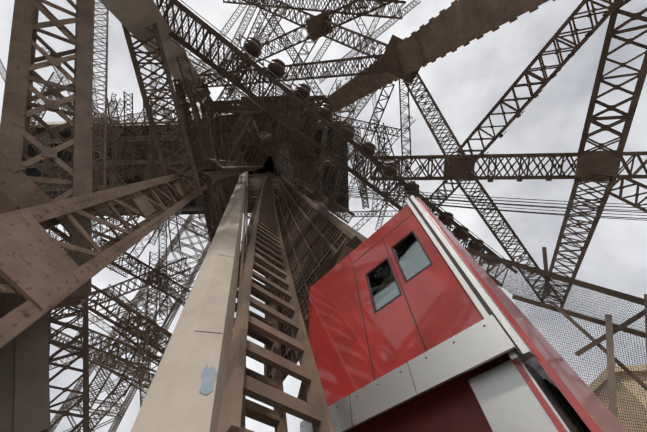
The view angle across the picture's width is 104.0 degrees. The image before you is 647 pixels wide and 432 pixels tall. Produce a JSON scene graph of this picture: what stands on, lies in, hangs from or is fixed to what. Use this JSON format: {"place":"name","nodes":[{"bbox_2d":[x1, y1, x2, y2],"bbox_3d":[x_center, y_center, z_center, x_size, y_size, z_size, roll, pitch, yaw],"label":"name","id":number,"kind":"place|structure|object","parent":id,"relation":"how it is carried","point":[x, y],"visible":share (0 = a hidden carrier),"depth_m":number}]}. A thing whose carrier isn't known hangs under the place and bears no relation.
{"place":"outdoors","nodes":[
{"label":"outdoors","id":0,"kind":"place"},
{"bbox_2d":[26,96,348,215],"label":"dark deck","id":1,"kind":"structure","parent":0,"point":[268,165],"depth_m":55.00},
{"bbox_2d":[30,118,346,126],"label":"cream fascia","id":2,"kind":"structure","parent":1,"relation":"attached to","point":[53,124],"depth_m":50.43},
{"bbox_2d":[27,103,354,431],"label":"framework","id":3,"kind":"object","parent":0,"point":[258,179],"visible":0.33,"depth_m":67.46},
{"bbox_2d":[280,173,366,241],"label":"steel beam","id":4,"kind":"structure","parent":3,"relation":"attached to","point":[351,230],"depth_m":8.03},
{"bbox_2d":[0,0,517,431],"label":"girder","id":5,"kind":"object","parent":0,"point":[27,359],"depth_m":4.93},
{"bbox_2d":[100,0,203,94],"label":"steel beam","id":6,"kind":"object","parent":5,"relation":"attached to","point":[139,16],"visible":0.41,"depth_m":7.72},
{"bbox_2d":[131,172,246,431],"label":"rail beam","id":7,"kind":"structure","parent":5,"relation":"on","point":[175,400],"depth_m":2.72},
{"bbox_2d":[199,363,216,394],"bbox_3d":[-1.067,1.502,2.343,0.165,0.328,0.118,-4,-59,1],"label":"blue patch","id":8,"kind":"object","parent":7,"relation":"attached to","point":[208,376],"visible":1,"depth_m":2.33},
{"bbox_2d":[233,175,287,431],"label":"ladder","id":9,"kind":"object","parent":7,"relation":"attached to","point":[275,418],"visible":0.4,"depth_m":3.93},
{"bbox_2d":[153,0,502,272],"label":"truss","id":10,"kind":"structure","parent":5,"relation":"attached to","point":[465,245],"depth_m":9.81},
{"bbox_2d":[235,34,497,265],"bbox_3d":[2.470,-2.115,10.376,14.148,2.785,0.725,34,-66,-20],"label":"lamp","id":11,"kind":"object","parent":5,"relation":"attached to","point":[252,46],"visible":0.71,"depth_m":9.76},
{"bbox_2d":[181,0,646,269],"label":"cables","id":12,"kind":"object","parent":5,"relation":"on","point":[435,204],"visible":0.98,"depth_m":8.01},
{"bbox_2d":[309,197,628,431],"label":"red cabin","id":13,"kind":"object","parent":5,"relation":"on","point":[442,305],"visible":0.65,"depth_m":2.99},
{"bbox_2d":[368,233,429,309],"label":"windows","id":14,"kind":"structure","parent":13,"relation":"attached to","point":[411,256],"depth_m":3.49},
{"bbox_2d":[346,353,510,431],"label":"cabin panels","id":15,"kind":"object","parent":13,"relation":"attached to","point":[452,405],"depth_m":2.23},
{"bbox_2d":[300,195,580,431],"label":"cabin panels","id":16,"kind":"object","parent":13,"relation":"attached to","point":[508,401],"visible":0.88,"depth_m":2.11},
{"bbox_2d":[302,197,590,431],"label":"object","id":17,"kind":"object","parent":13,"relation":"attached to","point":[570,410],"visible":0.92,"depth_m":2.78},
{"bbox_2d":[464,247,646,418],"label":"fence frame","id":18,"kind":"object","parent":5,"relation":"on","point":[607,336],"visible":0.88,"depth_m":5.01},
{"bbox_2d":[470,254,646,431],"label":"wire fence","id":19,"kind":"object","parent":18,"relation":"attached to","point":[538,296],"visible":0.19,"depth_m":5.06},
{"bbox_2d":[0,0,554,427],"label":"steel beams","id":20,"kind":"structure","parent":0,"point":[42,272],"depth_m":4.19},
{"bbox_2d":[264,174,361,380],"bbox_3d":[-5.537,-3.226,30.876,0.870,51.868,22.970,25,-63,-16],"label":"steel tower framework","id":21,"kind":"object","parent":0,"point":[314,238],"visible":0.4,"depth_m":8.26},
{"bbox_2d":[0,0,646,431],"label":"steel lattice structure","id":22,"kind":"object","parent":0,"point":[210,146],"visible":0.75,"depth_m":11.11},
{"bbox_2d":[411,6,630,182],"bbox_3d":[8.638,-4.297,9.858,9.724,1.244,6.795,-4,-59,1],"label":"lamp","id":23,"kind":"object","parent":22,"relation":"attached to","point":[607,13],"visible":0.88,"depth_m":9.24},
{"bbox_2d":[0,0,646,431],"label":"sky","id":24,"kind":"structure","parent":0,"point":[465,84]},
{"bbox_2d":[588,364,646,431],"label":"building","id":25,"kind":"structure","parent":0,"point":[622,403],"depth_m":21.96}
]}

